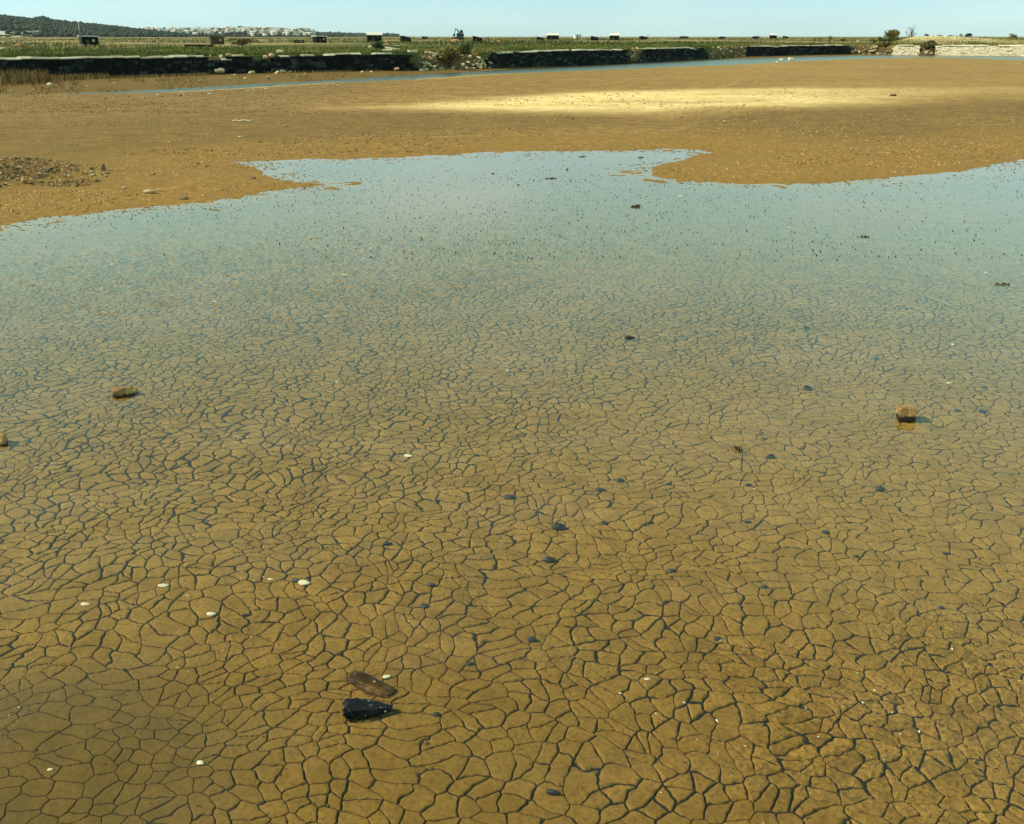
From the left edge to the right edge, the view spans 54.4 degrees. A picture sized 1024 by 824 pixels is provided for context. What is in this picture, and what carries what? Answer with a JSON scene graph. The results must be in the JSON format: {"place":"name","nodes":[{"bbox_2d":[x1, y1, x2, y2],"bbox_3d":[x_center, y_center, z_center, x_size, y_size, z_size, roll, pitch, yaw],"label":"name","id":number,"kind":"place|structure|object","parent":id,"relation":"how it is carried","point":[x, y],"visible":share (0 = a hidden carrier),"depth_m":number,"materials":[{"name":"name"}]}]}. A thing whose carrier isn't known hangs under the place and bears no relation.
{"place":"outdoors","nodes":[
{"label":"outdoors","id":0,"kind":"place"},
{"bbox_2d":[0,29,189,36],"bbox_3d":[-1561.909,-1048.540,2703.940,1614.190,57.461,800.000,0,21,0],"label":"hill","id":1,"kind":"structure","parent":0,"point":[11,34],"depth_m":2362.80,"materials":[{"name":"soil"}]},
{"bbox_2d":[0,14,187,36],"bbox_3d":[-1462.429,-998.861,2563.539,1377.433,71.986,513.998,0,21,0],"label":"forest","id":2,"kind":"object","parent":1,"relation":"on","point":[44,26],"visible":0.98,"depth_m":2433.67,"materials":[{"name":"green plant"}]},
{"bbox_2d":[198,34,311,36],"bbox_3d":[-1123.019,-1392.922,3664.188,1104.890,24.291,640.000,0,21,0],"label":"ridge","id":3,"kind":"structure","parent":0,"point":[256,36],"depth_m":3380.86,"materials":[{"name":"plant"}]},
{"bbox_2d":[142,28,342,36],"bbox_3d":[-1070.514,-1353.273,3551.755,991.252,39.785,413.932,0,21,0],"label":"town","id":4,"kind":"object","parent":3,"relation":"on","point":[244,33],"visible":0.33,"depth_m":3401.79,"materials":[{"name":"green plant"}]},
{"bbox_2d":[0,54,1023,823],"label":"mud flat","id":5,"kind":"structure","parent":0,"point":[516,728],"depth_m":5.64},
{"bbox_2d":[44,167,53,171],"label":"rubble stone","id":6,"kind":"object","parent":5,"relation":"on","point":[48,169],"visible":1,"depth_m":16.34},
{"bbox_2d":[0,156,99,186],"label":"rubble grit","id":7,"kind":"object","parent":5,"relation":"on","point":[45,164],"visible":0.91,"depth_m":16.63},
{"bbox_2d":[111,386,138,398],"bbox_3d":[-2.551,-0.132,6.567,0.168,0.076,0.097,-9,22,-22],"label":"stone","id":8,"kind":"object","parent":5,"relation":"on","point":[119,392],"visible":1,"depth_m":6.53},
{"bbox_2d":[143,189,155,192],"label":"stone","id":9,"kind":"object","parent":5,"relation":"on","point":[149,191],"visible":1,"depth_m":14.73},
{"bbox_2d":[158,584,168,586],"bbox_3d":[-1.504,0.748,4.294,0.048,0.013,0.021,-1,21,-2],"label":"shell","id":10,"kind":"object","parent":5,"relation":"on","point":[162,585],"visible":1,"depth_m":4.29},
{"bbox_2d":[196,760,203,764],"bbox_3d":[-1.017,1.145,3.249,0.029,0.010,0.018,7,22,19],"label":"shell","id":11,"kind":"object","parent":5,"relation":"on","point":[200,762],"visible":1,"depth_m":3.25},
{"bbox_2d":[214,68,223,73],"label":"rubble stone","id":12,"kind":"object","parent":5,"relation":"on","point":[219,70],"visible":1,"depth_m":56.74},
{"bbox_2d":[298,580,309,584],"bbox_3d":[-0.902,0.739,4.311,0.056,0.017,0.037,1,21,3],"label":"shell","id":13,"kind":"object","parent":5,"relation":"on","point":[303,582],"visible":1,"depth_m":4.30},
{"bbox_2d":[342,697,392,720],"bbox_3d":[-0.503,1.036,3.483,0.178,0.057,0.100,-1,21,-2],"label":"stone","id":14,"kind":"object","parent":5,"relation":"on","point":[356,708],"visible":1,"depth_m":3.46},
{"bbox_2d":[345,670,394,697],"bbox_3d":[-0.515,0.991,3.624,0.196,0.044,0.076,17,26,22],"label":"stone","id":15,"kind":"object","parent":5,"relation":"on","point":[367,683],"visible":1,"depth_m":3.60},
{"bbox_2d":[0,54,803,94],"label":"reeds","id":16,"kind":"object","parent":5,"relation":"on","point":[7,77],"visible":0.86,"depth_m":49.25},
{"bbox_2d":[420,603,427,607],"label":"pebble","id":17,"kind":"object","parent":5,"relation":"on","point":[423,605],"visible":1,"depth_m":4.13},
{"bbox_2d":[503,495,514,498],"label":"pebble","id":18,"kind":"object","parent":5,"relation":"on","point":[508,496],"visible":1,"depth_m":5.10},
{"bbox_2d":[0,63,1020,113],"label":"stubble","id":19,"kind":"object","parent":5,"relation":"on","point":[327,95],"visible":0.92,"depth_m":35.75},
{"bbox_2d":[0,116,1020,216],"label":"gravel","id":20,"kind":"structure","parent":5,"relation":"on","point":[11,210],"depth_m":18.18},
{"bbox_2d":[2,205,1020,819],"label":"dark crumbs","id":21,"kind":"object","parent":5,"relation":"on","point":[514,565],"visible":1,"depth_m":4.08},
{"bbox_2d":[0,71,1023,166],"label":"clods","id":22,"kind":"object","parent":5,"relation":"on","point":[528,135],"visible":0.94,"depth_m":23.15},
{"bbox_2d":[0,142,1023,239],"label":"shore crumbs","id":23,"kind":"object","parent":5,"relation":"on","point":[498,155],"visible":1,"depth_m":16.72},
{"bbox_2d":[0,142,1023,227],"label":"shore specks","id":24,"kind":"object","parent":5,"relation":"on","point":[492,157],"visible":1,"depth_m":17.20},
{"bbox_2d":[1,151,1023,261],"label":"shallow water","id":25,"kind":"structure","parent":5,"relation":"on","point":[577,219],"depth_m":12.68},
{"bbox_2d":[14,204,1019,823],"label":"white crumbs","id":26,"kind":"object","parent":5,"relation":"on","point":[684,702],"visible":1,"depth_m":3.79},
{"bbox_2d":[527,636,537,641],"bbox_3d":[0.081,0.892,3.904,0.042,0.022,0.020,4,21,11],"label":"pebble","id":27,"kind":"object","parent":5,"relation":"on","point":[531,639],"visible":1,"depth_m":3.90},
{"bbox_2d":[542,557,555,562],"bbox_3d":[0.168,0.667,4.490,0.062,0.028,0.032,0,21,0],"label":"pebble","id":28,"kind":"object","parent":5,"relation":"on","point":[548,559],"visible":1,"depth_m":4.48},
{"bbox_2d":[546,788,560,795],"bbox_3d":[0.129,1.190,3.113,0.047,0.021,0.018,4,21,11],"label":"pebble","id":29,"kind":"object","parent":5,"relation":"on","point":[552,792],"visible":1,"depth_m":3.11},
{"bbox_2d":[551,523,565,529],"bbox_3d":[0.224,0.552,4.792,0.071,0.036,0.047,6,21,14],"label":"pebble","id":30,"kind":"object","parent":5,"relation":"on","point":[557,526],"visible":1,"depth_m":4.78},
{"bbox_2d":[624,335,634,339],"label":"pebble","id":31,"kind":"object","parent":5,"relation":"on","point":[627,337],"visible":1,"depth_m":7.76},
{"bbox_2d":[667,569,675,572],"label":"pebble","id":32,"kind":"object","parent":5,"relation":"on","point":[671,570],"visible":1,"depth_m":4.40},
{"bbox_2d":[732,446,742,450],"bbox_3d":[1.285,0.208,5.667,0.052,0.032,0.038,-7,22,-18],"label":"weed","id":33,"kind":"object","parent":5,"relation":"on","point":[737,448],"visible":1,"depth_m":5.66,"materials":[{"name":"brown plant"}]},
{"bbox_2d":[766,454,774,458],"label":"pebble","id":34,"kind":"object","parent":5,"relation":"on","point":[769,456],"visible":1,"depth_m":5.59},
{"bbox_2d":[803,385,811,389],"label":"pebble","id":35,"kind":"object","parent":5,"relation":"on","point":[806,387],"visible":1,"depth_m":6.67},
{"bbox_2d":[875,486,884,490],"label":"pebble","id":36,"kind":"object","parent":5,"relation":"on","point":[879,488],"visible":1,"depth_m":5.20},
{"bbox_2d":[890,45,920,54],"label":"stone wall","id":37,"kind":"structure","parent":5,"relation":"on","point":[905,50],"depth_m":126.81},
{"bbox_2d":[896,405,916,422],"bbox_3d":[2.431,0.008,6.147,0.106,0.102,0.104,2,21,6],"label":"stone","id":38,"kind":"object","parent":5,"relation":"on","point":[906,413],"visible":1,"depth_m":6.11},
{"bbox_2d":[0,36,1023,69],"bbox_3d":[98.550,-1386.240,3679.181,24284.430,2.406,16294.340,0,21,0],"label":"grass land","id":39,"kind":"structure","parent":0,"point":[415,59],"depth_m":142.25,"materials":[{"name":"soil"}]},
{"bbox_2d":[78,22,83,46],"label":"mast","id":40,"kind":"object","parent":39,"relation":"on","point":[80,35],"visible":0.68,"depth_m":113.34,"materials":[{"name":"grey metal"}]},
{"bbox_2d":[77,35,98,45],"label":"salt hut","id":41,"kind":"object","parent":39,"relation":"on","point":[90,40],"visible":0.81,"depth_m":117.77,"materials":[{"name":"brown wood"}]},
{"bbox_2d":[182,44,213,47],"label":"stone wall","id":42,"kind":"structure","parent":39,"relation":"on","point":[199,45],"depth_m":97.63,"materials":[{"name":"stone"}]},
{"bbox_2d":[0,52,418,77],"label":"stone wall","id":43,"kind":"structure","parent":39,"relation":"on","point":[170,64],"depth_m":56.71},
{"bbox_2d":[208,36,224,43],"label":"salt hut","id":44,"kind":"object","parent":39,"relation":"on","point":[216,39],"visible":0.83,"depth_m":141.51,"materials":[{"name":"brown wood"}]},
{"bbox_2d":[229,38,259,44],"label":"shrub","id":45,"kind":"object","parent":39,"relation":"on","point":[241,41],"visible":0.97,"depth_m":126.19,"materials":[{"name":"green plant"}]},
{"bbox_2d":[293,40,304,42],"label":"salt hut","id":46,"kind":"object","parent":39,"relation":"on","point":[301,41],"visible":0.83,"depth_m":166.71,"materials":[{"name":"brown wood"}]},
{"bbox_2d":[312,36,326,42],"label":"salt hut","id":47,"kind":"object","parent":39,"relation":"on","point":[319,39],"visible":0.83,"depth_m":177.09,"materials":[{"name":"brown wood"}]},
{"bbox_2d":[365,32,381,41],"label":"salt hut","id":48,"kind":"object","parent":39,"relation":"on","point":[374,36],"visible":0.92,"depth_m":202.12,"materials":[{"name":"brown wood"}]},
{"bbox_2d":[370,41,384,48],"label":"shrub","id":49,"kind":"object","parent":39,"relation":"on","point":[376,44],"visible":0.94,"depth_m":75.05,"materials":[{"name":"green plant"}]},
{"bbox_2d":[399,35,411,41],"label":"salt hut","id":50,"kind":"object","parent":39,"relation":"on","point":[403,38],"visible":0.81,"depth_m":218.09,"materials":[{"name":"brown wood"}]},
{"bbox_2d":[439,47,461,66],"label":"shrub","id":51,"kind":"object","parent":39,"relation":"on","point":[449,54],"visible":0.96,"depth_m":67.46,"materials":[{"name":"green plant"}]},
{"bbox_2d":[453,29,463,39],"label":"excavator","id":52,"kind":"object","parent":39,"relation":"on","point":[460,34],"visible":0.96,"depth_m":314.90,"materials":[{"name":"paint"}]},
{"bbox_2d":[456,44,472,56],"bbox_3d":[-2.873,-22.146,60.923,1.062,0.767,1.132,0,21,0],"label":"shrub","id":53,"kind":"object","parent":39,"relation":"on","point":[464,49],"visible":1,"depth_m":60.76,"materials":[{"name":"green plant"}]},
{"bbox_2d":[472,35,482,41],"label":"salt hut","id":54,"kind":"object","parent":39,"relation":"on","point":[476,38],"visible":0.79,"depth_m":202.45,"materials":[{"name":"brown wood"}]},
{"bbox_2d":[0,36,1022,50],"bbox_3d":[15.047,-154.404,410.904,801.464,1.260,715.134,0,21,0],"label":"scrub","id":55,"kind":"object","parent":39,"relation":"on","point":[515,42],"visible":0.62,"depth_m":177.02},
{"bbox_2d":[0,35,1023,56],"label":"grass","id":56,"kind":"structure","parent":39,"relation":"on","point":[185,50],"depth_m":76.46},
{"bbox_2d":[546,33,559,39],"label":"salt hut","id":57,"kind":"object","parent":39,"relation":"on","point":[551,36],"visible":0.92,"depth_m":372.83,"materials":[{"name":"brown wood"}]},
{"bbox_2d":[483,49,630,68],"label":"stone wall","id":58,"kind":"structure","parent":39,"relation":"on","point":[558,57],"depth_m":78.08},
{"bbox_2d":[591,36,598,40],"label":"salt hut","id":59,"kind":"object","parent":39,"relation":"on","point":[593,38],"visible":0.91,"depth_m":283.74,"materials":[{"name":"brown wood"}]},
{"bbox_2d":[609,33,619,39],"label":"salt hut","id":60,"kind":"object","parent":39,"relation":"on","point":[613,36],"visible":0.92,"depth_m":329.64,"materials":[{"name":"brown wood"}]},
{"bbox_2d":[639,36,646,39],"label":"salt hut","id":61,"kind":"object","parent":39,"relation":"on","point":[642,37],"visible":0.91,"depth_m":373.42,"materials":[{"name":"grey wood"}]},
{"bbox_2d":[638,47,709,62],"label":"stone wall","id":62,"kind":"structure","parent":39,"relation":"on","point":[667,54],"depth_m":94.43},
{"bbox_2d":[421,44,938,69],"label":"weeds","id":63,"kind":"object","parent":39,"relation":"on","point":[635,60],"visible":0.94,"depth_m":102.33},
{"bbox_2d":[769,34,776,38],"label":"salt hut","id":64,"kind":"object","parent":39,"relation":"on","point":[773,36],"visible":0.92,"depth_m":525.41,"materials":[{"name":"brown wood"}]},
{"bbox_2d":[745,44,851,55],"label":"stone wall","id":65,"kind":"structure","parent":39,"relation":"on","point":[769,50],"depth_m":119.10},
{"bbox_2d":[876,41,894,47],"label":"shrub","id":66,"kind":"object","parent":39,"relation":"on","point":[885,44],"visible":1,"depth_m":109.12,"materials":[{"name":"green plant"}]},
{"bbox_2d":[877,38,904,41],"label":"shrub","id":67,"kind":"object","parent":39,"relation":"on","point":[888,39],"visible":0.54,"depth_m":149.34,"materials":[{"name":"green plant"}]},
{"bbox_2d":[883,29,900,38],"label":"tree","id":68,"kind":"object","parent":39,"relation":"on","point":[895,33],"visible":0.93,"depth_m":154.09,"materials":[{"name":"green plant"}]},
{"bbox_2d":[906,25,916,37],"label":"tree","id":69,"kind":"object","parent":39,"relation":"on","point":[912,31],"visible":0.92,"depth_m":156.93,"materials":[{"name":"plant"}]},
{"bbox_2d":[920,40,936,48],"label":"shrub","id":70,"kind":"object","parent":39,"relation":"on","point":[929,44],"visible":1,"depth_m":125.45,"materials":[{"name":"green plant"}]},
{"bbox_2d":[934,45,1023,55],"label":"stone wall","id":71,"kind":"structure","parent":39,"relation":"on","point":[985,50],"depth_m":122.46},
{"bbox_2d":[0,55,1023,94],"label":"canal water","id":72,"kind":"structure","parent":0,"point":[645,65],"depth_m":75.70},
{"bbox_2d":[0,0,1023,36],"label":"sky","id":73,"kind":"structure","parent":0,"point":[413,18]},
{"bbox_2d":[236,148,1023,173],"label":"pond water","id":74,"kind":"structure","parent":0,"point":[634,155],"depth_m":19.36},
{"bbox_2d":[0,433,7,446],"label":"stone","id":75,"kind":"object","parent":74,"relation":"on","point":[3,440],"visible":1,"depth_m":5.75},
{"bbox_2d":[0,217,606,323],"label":"flecks","id":76,"kind":"object","parent":74,"relation":"on","point":[289,318],"visible":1,"depth_m":9.76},
{"bbox_3d":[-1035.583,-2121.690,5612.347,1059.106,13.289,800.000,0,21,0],"label":"far ridge","id":77,"kind":"structure","parent":0,"visible":0},
{"bbox_2d":[329,31,399,36],"bbox_3d":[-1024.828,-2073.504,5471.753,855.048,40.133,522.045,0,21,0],"label":"forest","id":78,"kind":"object","parent":77,"relation":"on","point":[362,34],"visible":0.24,"depth_m":5284.80,"materials":[{"name":"green plant"}]}
]}

